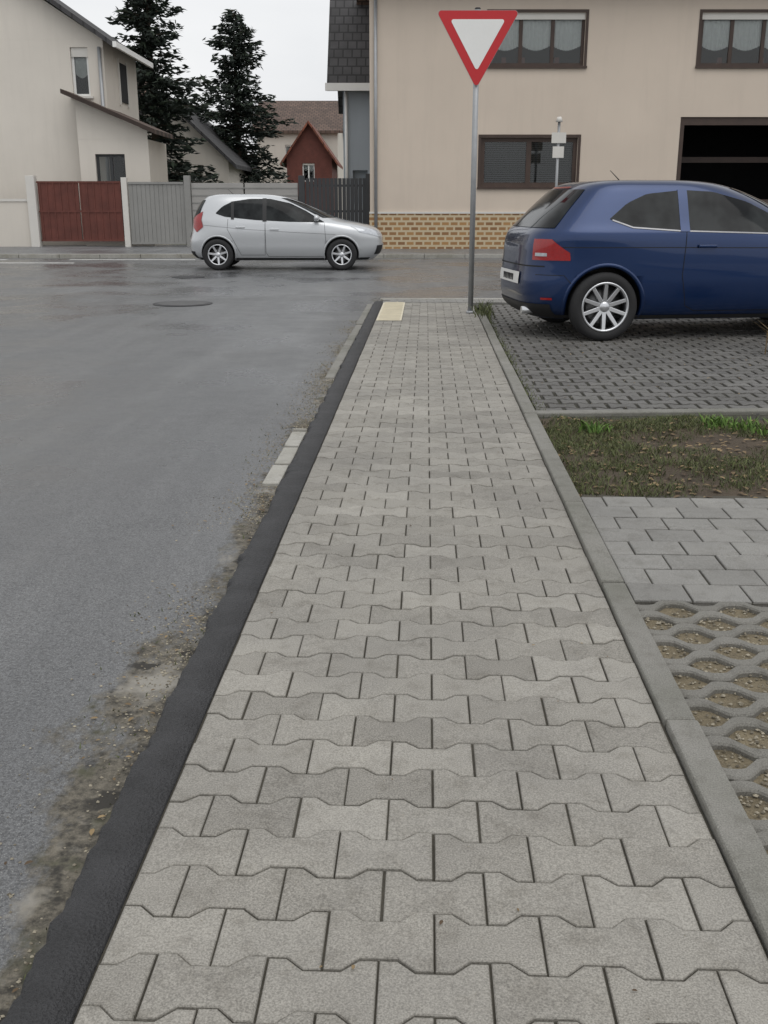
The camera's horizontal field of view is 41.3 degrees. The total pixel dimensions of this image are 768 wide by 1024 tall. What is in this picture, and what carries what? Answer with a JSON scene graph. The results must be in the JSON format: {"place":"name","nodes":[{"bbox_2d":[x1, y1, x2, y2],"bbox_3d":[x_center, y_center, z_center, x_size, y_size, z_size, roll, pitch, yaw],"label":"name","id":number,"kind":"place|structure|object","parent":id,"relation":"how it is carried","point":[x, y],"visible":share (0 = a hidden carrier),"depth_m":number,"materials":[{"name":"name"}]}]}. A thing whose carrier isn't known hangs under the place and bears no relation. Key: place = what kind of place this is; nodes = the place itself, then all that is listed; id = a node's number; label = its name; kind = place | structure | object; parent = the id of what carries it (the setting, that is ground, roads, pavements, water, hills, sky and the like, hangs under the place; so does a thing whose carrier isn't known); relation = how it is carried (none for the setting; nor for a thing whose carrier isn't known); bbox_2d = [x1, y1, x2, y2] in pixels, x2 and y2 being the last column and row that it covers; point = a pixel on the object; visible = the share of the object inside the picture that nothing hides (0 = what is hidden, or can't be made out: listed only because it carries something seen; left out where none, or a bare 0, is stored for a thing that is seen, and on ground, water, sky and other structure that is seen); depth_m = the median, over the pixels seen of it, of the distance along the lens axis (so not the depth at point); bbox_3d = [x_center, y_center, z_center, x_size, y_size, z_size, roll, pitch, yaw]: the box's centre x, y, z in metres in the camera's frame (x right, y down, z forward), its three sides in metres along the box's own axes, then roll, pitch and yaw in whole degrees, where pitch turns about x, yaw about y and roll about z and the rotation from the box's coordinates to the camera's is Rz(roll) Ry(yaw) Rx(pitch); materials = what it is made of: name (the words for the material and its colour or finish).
{"place":"outdoors","nodes":[
{"label":"outdoors","id":0,"kind":"place"},
{"bbox_2d":[78,139,155,245],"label":"porch wall","id":1,"kind":"structure","parent":0,"point":[138,166],"depth_m":29.29,"materials":[{"name":"paint"}]},
{"bbox_2d":[75,100,146,138],"bbox_3d":[-7.755,-11.164,28.979,1.990,1.060,0.001,0,17,0],"label":"porch infill","id":2,"kind":"object","parent":1,"relation":"on","point":[93,123],"visible":1,"depth_m":29.03,"materials":[{"name":"paint"}]},
{"bbox_2d":[96,154,125,236],"bbox_3d":[-7.875,-9.213,29.715,0.850,2.300,0.060,0,17,0],"label":"window frame","id":3,"kind":"object","parent":1,"relation":"attached to","point":[110,156],"visible":0.41,"depth_m":29.43,"materials":[{"name":"wood"}]},
{"bbox_2d":[127,176,192,246],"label":"grey gate","id":4,"kind":"structure","parent":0,"point":[161,212],"depth_m":29.16,"materials":[{"name":"metal"}]},
{"bbox_2d":[0,295,379,1021],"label":"side street","id":5,"kind":"structure","parent":0,"point":[134,429],"depth_m":4.57,"materials":[{"name":"asphalt"}]},
{"bbox_2d":[0,320,357,1019],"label":"gutter grit","id":6,"kind":"object","parent":5,"relation":"on","point":[192,606],"visible":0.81,"depth_m":3.35,"materials":[{"name":"gravel"}]},
{"bbox_2d":[153,301,212,306],"bbox_3d":[-2.730,-2.830,13.826,0.800,0.012,0.800,0,17,0],"label":"manhole cover","id":7,"kind":"object","parent":5,"relation":"on","point":[181,303],"visible":1,"depth_m":13.75,"materials":[{"name":"metal"}]},
{"bbox_2d":[24,321,355,978],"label":"gutter moss tufts","id":8,"kind":"object","parent":5,"relation":"on","point":[198,597],"visible":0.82,"depth_m":3.46,"materials":[{"name":"green plant"}]},
{"bbox_2d":[0,301,382,1023],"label":"black edging","id":9,"kind":"object","parent":5,"relation":"on","point":[64,965],"visible":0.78,"depth_m":2.38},
{"bbox_2d":[262,428,306,485],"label":"buried kerb","id":10,"kind":"structure","parent":5,"relation":"on","point":[276,474],"depth_m":5.45,"materials":[{"name":"concrete"}]},
{"bbox_2d":[325,304,372,378],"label":"buried kerb","id":11,"kind":"structure","parent":5,"relation":"on","point":[337,363],"depth_m":9.65,"materials":[{"name":"concrete"}]},
{"bbox_2d":[60,0,337,153],"label":"sky","id":12,"kind":"structure","parent":0,"point":[294,34],"materials":[{"name":"white"}]},
{"bbox_2d":[191,176,304,218],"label":"pale gate","id":13,"kind":"structure","parent":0,"point":[201,192],"depth_m":28.98,"materials":[{"name":"metal"}]},
{"bbox_2d":[0,258,502,300],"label":"cross road","id":14,"kind":"structure","parent":0,"point":[415,277],"depth_m":18.44,"materials":[{"name":"asphalt"}]},
{"bbox_2d":[0,259,195,259],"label":"road marking","id":15,"kind":"object","parent":14,"relation":"on","point":[125,259],"visible":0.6,"depth_m":24.36,"materials":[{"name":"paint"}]},
{"bbox_2d":[172,276,204,277],"bbox_3d":[-3.600,-4.325,18.754,0.600,0.008,0.600,0,17,0],"label":"drain cover","id":16,"kind":"object","parent":14,"relation":"on","point":[188,276],"visible":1,"depth_m":18.81,"materials":[{"name":"metal"}]},
{"bbox_2d":[190,189,382,269],"bbox_3d":[-1.998,-5.880,21.173,3.966,1.572,2.033,0,17,0],"label":"silver hatchback car","id":17,"kind":"object","parent":14,"relation":"on","point":[230,230],"visible":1,"depth_m":20.43,"materials":[{"name":"paint"}]},
{"bbox_2d":[0,245,503,253],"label":"pavement","id":18,"kind":"structure","parent":0,"point":[86,249],"depth_m":27.13,"materials":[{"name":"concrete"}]},
{"bbox_2d":[0,201,31,246],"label":"wall","id":19,"kind":"structure","parent":18,"relation":"on","point":[14,225],"depth_m":29.26,"materials":[{"name":"paint"}]},
{"bbox_2d":[0,199,26,200],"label":"coping","id":20,"kind":"object","parent":19,"relation":"on","point":[13,199],"visible":0.6,"depth_m":29.04,"materials":[{"name":"concrete"}]},
{"bbox_2d":[25,176,131,246],"bbox_3d":[-8.725,-8.583,29.191,2.850,2.000,0.250,0,17,0],"label":"gate","id":21,"kind":"object","parent":18,"relation":"on","point":[59,213],"visible":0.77,"depth_m":29.14,"materials":[{"name":"wood"}]},
{"bbox_2d":[60,89,172,138],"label":"porch roof","id":22,"kind":"structure","parent":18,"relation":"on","point":[138,123],"depth_m":28.55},
{"bbox_2d":[150,140,169,244],"bbox_3d":[-6.875,-9.628,30.903,0.249,3.000,2.265,0,17,0],"label":"porch side","id":23,"kind":"object","parent":18,"relation":"on","point":[159,162],"visible":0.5,"depth_m":30.51,"materials":[{"name":"paint"}]},
{"bbox_2d":[306,174,369,224],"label":"anthracite gate","id":24,"kind":"structure","parent":18,"relation":"on","point":[325,194],"depth_m":29.03,"materials":[{"name":"metal"}]},
{"bbox_2d":[551,117,565,186],"bbox_3d":[4.380,-8.298,25.906,0.360,3.270,0.180,0,17,0],"label":"street sign post","id":25,"kind":"object","parent":18,"relation":"on","point":[558,137],"visible":0.78,"depth_m":25.58,"materials":[{"name":"metal"}]},
{"bbox_2d":[369,0,767,211],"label":"front wall","id":26,"kind":"structure","parent":18,"relation":"on","point":[631,94],"depth_m":26.97,"materials":[{"name":"beige paint"}]},
{"bbox_2d":[374,0,377,228],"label":"downpipe","id":27,"kind":"object","parent":26,"relation":"attached to","point":[375,124],"visible":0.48,"depth_m":27.03,"materials":[{"name":"metal"}]},
{"bbox_2d":[369,214,522,248],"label":"plinth","id":28,"kind":"structure","parent":26,"relation":"attached to","point":[424,231],"depth_m":27.93,"materials":[{"name":"brick"}]},
{"bbox_2d":[369,212,524,213],"bbox_3d":[3.740,-8.165,27.799,8.280,0.049,0.054,0,17,0],"label":"plinth cap","id":29,"kind":"object","parent":28,"relation":"on","point":[447,212],"visible":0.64,"depth_m":27.78,"materials":[{"name":"concrete"}]},
{"bbox_2d":[477,187,553,188],"bbox_3d":[3.900,-8.793,27.653,2.760,0.059,0.170,0,17,0],"label":"window sill","id":30,"kind":"structure","parent":26,"relation":"attached to","point":[515,187],"depth_m":27.57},
{"bbox_2d":[485,143,570,181],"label":"window blinds","id":31,"kind":"object","parent":26,"relation":"attached to","point":[523,169],"depth_m":27.66,"materials":[{"name":"plastic"}]},
{"bbox_2d":[484,142,572,182],"bbox_3d":[3.900,-9.690,28.331,3.000,1.660,0.050,0,17,0],"label":"room","id":32,"kind":"object","parent":26,"relation":"attached to","point":[570,161],"visible":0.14,"depth_m":28.31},
{"bbox_2d":[477,134,580,186],"bbox_3d":[3.900,-9.459,27.451,2.740,1.330,0.068,0,17,0],"label":"window surround","id":33,"kind":"object","parent":26,"relation":"attached to","point":[526,135],"visible":0.88,"depth_m":27.24,"materials":[{"name":"wood"}]},
{"bbox_2d":[480,138,577,186],"bbox_3d":[3.900,-9.459,27.570,2.600,1.260,0.060,0,17,0],"label":"window frame","id":34,"kind":"object","parent":26,"relation":"attached to","point":[528,141],"visible":0.89,"depth_m":27.54,"materials":[{"name":"wood"}]},
{"bbox_2d":[491,46,580,62],"bbox_3d":[3.990,-12.589,27.447,2.900,1.680,0.050,0,17,0],"label":"room","id":35,"kind":"object","parent":26,"relation":"attached to","point":[543,56],"depth_m":27.50,"materials":[{"name":"black"}]},
{"bbox_2d":[489,20,584,65],"bbox_3d":[3.990,-12.357,26.687,2.500,1.280,0.060,0,17,0],"label":"window frame","id":36,"kind":"object","parent":26,"relation":"attached to","point":[520,63],"visible":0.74,"depth_m":26.76,"materials":[{"name":"wood"}]},
{"bbox_2d":[488,66,586,67],"bbox_3d":[3.990,-11.682,26.772,2.660,0.059,0.170,0,17,0],"label":"window sill","id":37,"kind":"structure","parent":26,"relation":"attached to","point":[537,67],"depth_m":26.70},
{"bbox_2d":[487,9,588,65],"bbox_3d":[3.990,-12.357,26.567,2.640,1.350,0.068,0,17,0],"label":"window surround","id":38,"kind":"object","parent":26,"relation":"attached to","point":[566,10],"visible":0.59,"depth_m":26.35,"materials":[{"name":"paint"}]},
{"bbox_2d":[515,13,585,19],"bbox_3d":[3.990,-12.875,26.466,2.480,0.160,0.040,0,17,0],"label":"shutter","id":39,"kind":"object","parent":38,"relation":"attached to","point":[551,16],"visible":0.64,"depth_m":26.45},
{"bbox_2d":[499,20,581,50],"bbox_3d":[3.990,-12.547,26.686,2.400,0.876,0.024,0,17,0],"label":"curtain","id":40,"kind":"object","parent":26,"relation":"hanging from","point":[537,34],"visible":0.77,"depth_m":26.70,"materials":[{"name":"fabric"}]},
{"bbox_2d":[501,58,763,62],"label":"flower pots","id":41,"kind":"object","parent":26,"relation":"attached to","point":[556,60],"visible":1,"depth_m":26.89,"materials":[{"name":"ceramic"}]},
{"bbox_2d":[676,117,767,179],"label":"garage beams","id":42,"kind":"structure","parent":26,"relation":"attached to","point":[723,121],"depth_m":27.25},
{"bbox_2d":[695,66,767,67],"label":"window sill","id":43,"kind":"structure","parent":26,"relation":"attached to","point":[731,66],"depth_m":26.70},
{"bbox_2d":[696,9,767,65],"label":"window surround","id":44,"kind":"object","parent":26,"relation":"attached to","point":[719,10],"visible":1,"depth_m":26.35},
{"bbox_2d":[702,13,767,19],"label":"shutter","id":45,"kind":"object","parent":44,"relation":"attached to","point":[735,16],"visible":1,"depth_m":26.45,"materials":[{"name":"plastic"}]},
{"bbox_2d":[699,20,767,65],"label":"window frame","id":46,"kind":"object","parent":26,"relation":"attached to","point":[761,50],"visible":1,"depth_m":26.74,"materials":[{"name":"wood"}]},
{"bbox_2d":[701,46,767,62],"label":"room","id":47,"kind":"object","parent":26,"relation":"attached to","point":[738,56],"depth_m":27.50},
{"bbox_2d":[702,20,767,50],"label":"curtain","id":48,"kind":"object","parent":26,"relation":"hanging from","point":[747,35],"visible":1,"depth_m":26.70,"materials":[{"name":"fabric"}]},
{"bbox_2d":[680,125,767,198],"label":"garage interior","id":49,"kind":"object","parent":18,"relation":"on","point":[727,141],"visible":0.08,"depth_m":32.10,"materials":[{"name":"black"}]},
{"bbox_2d":[72,302,767,1023],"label":"pavement","id":50,"kind":"structure","parent":0,"point":[188,980],"depth_m":2.37,"materials":[{"name":"concrete"}]},
{"bbox_2d":[376,302,404,320],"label":"tactile paving","id":51,"kind":"structure","parent":50,"relation":"on","point":[392,320],"depth_m":12.30,"materials":[{"name":"concrete"}]},
{"bbox_2d":[116,381,762,1023],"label":"pavement grit","id":52,"kind":"object","parent":50,"relation":"on","point":[364,687],"visible":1,"depth_m":2.79,"materials":[{"name":"gravel"}]},
{"bbox_2d":[271,345,637,990],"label":"pavement litter","id":53,"kind":"object","parent":50,"relation":"on","point":[440,923],"visible":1,"depth_m":1.91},
{"bbox_2d":[438,7,517,313],"bbox_3d":[1.050,-4.008,11.909,0.888,3.425,0.109,0,17,0],"label":"yield sign","id":54,"kind":"object","parent":50,"relation":"on","point":[477,35],"visible":0.97,"depth_m":11.47,"materials":[{"name":"metal"}]},
{"bbox_2d":[483,304,767,420],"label":"parking paving","id":55,"kind":"structure","parent":0,"point":[751,330],"depth_m":8.61,"materials":[{"name":"concrete"}]},
{"bbox_2d":[465,299,495,318],"bbox_3d":[1.184,-2.457,12.228,0.448,0.170,1.427,1,17,2],"label":"grass tuft","id":56,"kind":"object","parent":55,"relation":"on","point":[483,310],"visible":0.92,"depth_m":12.08,"materials":[{"name":"green plant"}]},
{"bbox_2d":[487,313,545,409],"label":"kerb weeds","id":57,"kind":"object","parent":55,"relation":"on","point":[526,385],"visible":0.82,"depth_m":8.51,"materials":[{"name":"green plant"}]},
{"bbox_2d":[496,308,767,413],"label":"parking grit","id":58,"kind":"object","parent":55,"relation":"on","point":[638,367],"visible":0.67,"depth_m":8.78,"materials":[{"name":"gravel"}]},
{"bbox_2d":[500,170,767,340],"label":"blue hatchback car","id":59,"kind":"object","parent":55,"relation":"on","point":[603,260],"visible":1,"depth_m":9.81,"materials":[{"name":"paint"}]},
{"bbox_2d":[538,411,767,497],"bbox_3d":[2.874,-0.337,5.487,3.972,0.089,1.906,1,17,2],"label":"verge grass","id":60,"kind":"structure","parent":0,"point":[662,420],"depth_m":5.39,"materials":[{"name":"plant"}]},
{"bbox_2d":[540,418,767,495],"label":"verge soil","id":61,"kind":"structure","parent":0,"point":[739,443],"depth_m":5.34,"materials":[{"name":"soil"}]},
{"bbox_2d":[543,416,767,497],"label":"leaf litter","id":62,"kind":"object","parent":61,"relation":"on","point":[718,449],"visible":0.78,"depth_m":5.37,"materials":[{"name":"plant"}]},
{"bbox_2d":[571,412,767,435],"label":"weeds","id":63,"kind":"object","parent":61,"relation":"on","point":[750,425],"visible":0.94,"depth_m":6.00,"materials":[{"name":"green plant"}]},
{"bbox_2d":[580,494,767,606],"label":"plain paving","id":64,"kind":"structure","parent":0,"point":[733,535],"depth_m":4.01,"materials":[{"name":"concrete"}]},
{"label":"ground","id":65,"kind":"structure","parent":0,"visible":0},
{"bbox_2d":[0,39,114,244],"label":"front wall","id":66,"kind":"structure","parent":65,"relation":"on","point":[38,133],"depth_m":29.50,"materials":[{"name":"paint"}]},
{"bbox_2d":[74,57,87,77],"bbox_3d":[-8.700,-12.889,29.300,0.400,0.786,0.024,0,17,0],"label":"curtain","id":67,"kind":"object","parent":66,"relation":"hanging from","point":[81,67],"visible":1,"depth_m":29.32,"materials":[{"name":"fabric"}]},
{"bbox_2d":[71,57,90,95],"bbox_3d":[-8.700,-12.646,29.317,0.500,1.300,0.060,0,17,0],"label":"window frame","id":68,"kind":"object","parent":66,"relation":"attached to","point":[74,76],"visible":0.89,"depth_m":29.34,"materials":[{"name":"plastic"}]},
{"bbox_2d":[70,47,87,56],"bbox_3d":[-8.700,-13.131,29.106,0.480,0.250,0.040,0,17,0],"label":"shutter","id":69,"kind":"object","parent":68,"relation":"attached to","point":[79,52],"visible":1,"depth_m":29.09,"materials":[{"name":"plastic"}]},
{"bbox_2d":[76,74,88,93],"bbox_3d":[-8.700,-12.878,30.077,0.900,1.700,0.050,0,17,0],"label":"room","id":70,"kind":"object","parent":66,"relation":"attached to","point":[82,86],"depth_m":30.13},
{"bbox_2d":[97,46,109,180],"bbox_3d":[-8.100,-10.576,29.728,0.099,5.500,0.099,0,17,0],"label":"downpipe","id":71,"kind":"object","parent":66,"relation":"attached to","point":[102,99],"visible":0.34,"depth_m":29.21,"materials":[{"name":"metal"}]},
{"bbox_2d":[113,157,123,226],"bbox_3d":[-7.875,-9.445,30.475,1.250,2.700,0.050,0,17,0],"label":"room","id":72,"kind":"object","parent":66,"relation":"attached to","point":[119,167],"depth_m":30.23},
{"bbox_2d":[111,46,138,126],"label":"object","id":73,"kind":"object","parent":65,"relation":"on","point":[132,111],"depth_m":31.91,"materials":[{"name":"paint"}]},
{"bbox_2d":[0,0,100,38],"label":"gable walls","id":74,"kind":"structure","parent":73,"relation":"on","point":[32,19],"depth_m":28.82,"materials":[{"name":"paint"}]},
{"bbox_2d":[47,0,147,66],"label":"roof","id":75,"kind":"structure","parent":74,"relation":"on","point":[83,21],"depth_m":28.58,"materials":[{"name":"tile"}]},
{"bbox_2d":[112,41,152,67],"bbox_3d":[-7.570,-13.834,30.899,0.100,0.150,4.820,0,17,0],"label":"bargeboard","id":76,"kind":"object","parent":75,"relation":"attached to","point":[129,52],"visible":1,"depth_m":30.47,"materials":[{"name":"white paint"}]},
{"bbox_2d":[105,42,115,116],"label":"side wall","id":77,"kind":"structure","parent":73,"relation":"part of","point":[110,76],"depth_m":29.82,"materials":[{"name":"paint"}]},
{"bbox_2d":[116,58,129,107],"bbox_3d":[-7.974,-13.110,31.182,0.049,1.300,1.100,0,17,0],"label":"side window frame","id":78,"kind":"object","parent":73,"relation":"attached to","point":[119,83],"visible":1,"depth_m":30.75,"materials":[{"name":"plastic"}]},
{"bbox_2d":[119,62,128,103],"bbox_3d":[-7.979,-13.110,31.182,0.038,1.100,0.900,0,17,0],"label":"side window","id":79,"kind":"structure","parent":78,"relation":"attached to","point":[123,80],"depth_m":31.14,"materials":[{"name":"glass"}]},
{"bbox_2d":[105,0,223,211],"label":"spruce tree","id":80,"kind":"object","parent":65,"relation":"on","point":[149,42],"visible":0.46,"depth_m":38.09,"materials":[{"name":"green plant"}]},
{"bbox_2d":[139,97,258,193],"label":"cream cottage","id":81,"kind":"structure","parent":65,"relation":"on","point":[230,164],"depth_m":42.62,"materials":[{"name":"paint"}]},
{"bbox_2d":[195,9,298,200],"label":"spruce tree","id":82,"kind":"object","parent":65,"relation":"on","point":[239,116],"visible":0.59,"depth_m":46.53,"materials":[{"name":"green plant"}]},
{"bbox_2d":[0,254,502,257],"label":"kerb","id":83,"kind":"structure","parent":65,"relation":"on","point":[193,256],"depth_m":25.11,"materials":[{"name":"concrete"}]},
{"bbox_2d":[257,133,338,217],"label":"front wall","id":84,"kind":"structure","parent":65,"relation":"on","point":[280,143],"depth_m":65.93,"materials":[{"name":"paint"}]},
{"bbox_2d":[287,154,331,214],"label":"front wall","id":85,"kind":"structure","parent":65,"relation":"on","point":[323,165],"depth_m":58.73,"materials":[{"name":"paint"}]},
{"bbox_2d":[304,170,313,179],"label":"room","id":86,"kind":"object","parent":85,"relation":"attached to","point":[311,173],"visible":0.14,"depth_m":59.73,"materials":[{"name":"black"}]},
{"bbox_2d":[304,165,313,170],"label":"curtain","id":87,"kind":"object","parent":85,"relation":"hanging from","point":[311,167],"visible":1,"depth_m":58.94,"materials":[{"name":"fabric"}]},
{"bbox_2d":[303,163,314,181],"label":"window frame","id":88,"kind":"object","parent":85,"relation":"attached to","point":[308,172],"visible":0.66,"depth_m":58.95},
{"bbox_2d":[333,160,336,215],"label":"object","id":89,"kind":"object","parent":65,"relation":"on","point":[334,170],"visible":0.14,"depth_m":61.76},
{"bbox_2d":[289,124,328,153],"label":"gable walls","id":90,"kind":"structure","parent":89,"relation":"on","point":[308,141],"depth_m":58.41,"materials":[{"name":"paint"}]},
{"bbox_2d":[280,121,342,168],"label":"roof","id":91,"kind":"structure","parent":90,"relation":"on","point":[326,146],"depth_m":58.27,"materials":[{"name":"red tile"}]},
{"bbox_2d":[338,133,343,218],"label":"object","id":92,"kind":"object","parent":65,"relation":"on","point":[340,153],"visible":0.07,"depth_m":71.94,"materials":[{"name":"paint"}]},
{"bbox_2d":[343,91,369,222],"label":"front wall","id":93,"kind":"structure","parent":65,"relation":"on","point":[358,106],"depth_m":33.80,"materials":[{"name":"grey paint"}]},
{"bbox_2d":[344,91,347,219],"bbox_3d":[-1.250,-11.614,33.991,0.099,5.000,0.099,0,17,0],"label":"downpipe","id":94,"kind":"object","parent":93,"relation":"attached to","point":[346,133],"visible":0.56,"depth_m":33.71,"materials":[{"name":"metal"}]},
{"bbox_2d":[353,170,367,203],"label":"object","id":95,"kind":"object","parent":65,"relation":"on","point":[359,173],"depth_m":34.48,"materials":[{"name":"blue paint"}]},
{"bbox_2d":[380,298,502,300],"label":"crossing kerb","id":96,"kind":"structure","parent":65,"relation":"on","point":[381,299],"depth_m":14.15,"materials":[{"name":"concrete"}]},
{"bbox_2d":[479,312,767,955],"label":"kerb","id":97,"kind":"structure","parent":65,"relation":"on","point":[740,846],"depth_m":2.70,"materials":[{"name":"concrete"}]},
{"bbox_2d":[535,408,767,416],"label":"parking edging","id":98,"kind":"object","parent":65,"relation":"on","point":[654,412],"visible":0.33,"depth_m":6.53,"materials":[{"name":"concrete"}]},
{"bbox_2d":[644,607,767,853],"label":"gravel bed","id":99,"kind":"object","parent":65,"relation":"on","point":[727,699],"depth_m":2.90,"materials":[{"name":"gravel"}]},
{"bbox_2d":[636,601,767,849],"bbox_3d":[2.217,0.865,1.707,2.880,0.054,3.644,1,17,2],"label":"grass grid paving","id":100,"kind":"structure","parent":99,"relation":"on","point":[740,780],"depth_m":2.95,"materials":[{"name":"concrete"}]},
{"label":"parking area ground","id":101,"kind":"structure","parent":0,"visible":0},
{"bbox_2d":[383,299,508,307],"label":"crossing edge paving","id":102,"kind":"structure","parent":101,"relation":"on","point":[494,301],"depth_m":13.77,"materials":[{"name":"concrete"}]},
{"bbox_3d":[9.310,-12.156,31.996,19.380,7.200,9.699,0,17,0],"label":"side and back walls","id":103,"kind":"object","parent":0,"visible":0},
{"bbox_2d":[325,83,369,90],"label":"fascia","id":104,"kind":"structure","parent":103,"relation":"attached to","point":[347,86],"depth_m":32.85,"materials":[{"name":"white paint"}]},
{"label":"gable walls","id":105,"kind":"object","parent":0,"visible":0},
{"bbox_2d":[357,0,368,4],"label":"roof","id":106,"kind":"structure","parent":105,"relation":"on","point":[362,2],"depth_m":34.57,"materials":[{"name":"brown tile"}]},
{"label":"gable walls","id":107,"kind":"object","parent":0,"visible":0},
{"bbox_2d":[327,0,369,113],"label":"roof","id":108,"kind":"structure","parent":107,"relation":"on","point":[348,50],"depth_m":33.85,"materials":[{"name":"tile"}]},
{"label":"gable walls","id":109,"kind":"object","parent":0,"visible":0},
{"bbox_2d":[252,101,342,132],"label":"roof","id":110,"kind":"structure","parent":109,"relation":"on","point":[323,116],"depth_m":67.53,"materials":[{"name":"brown tile"}]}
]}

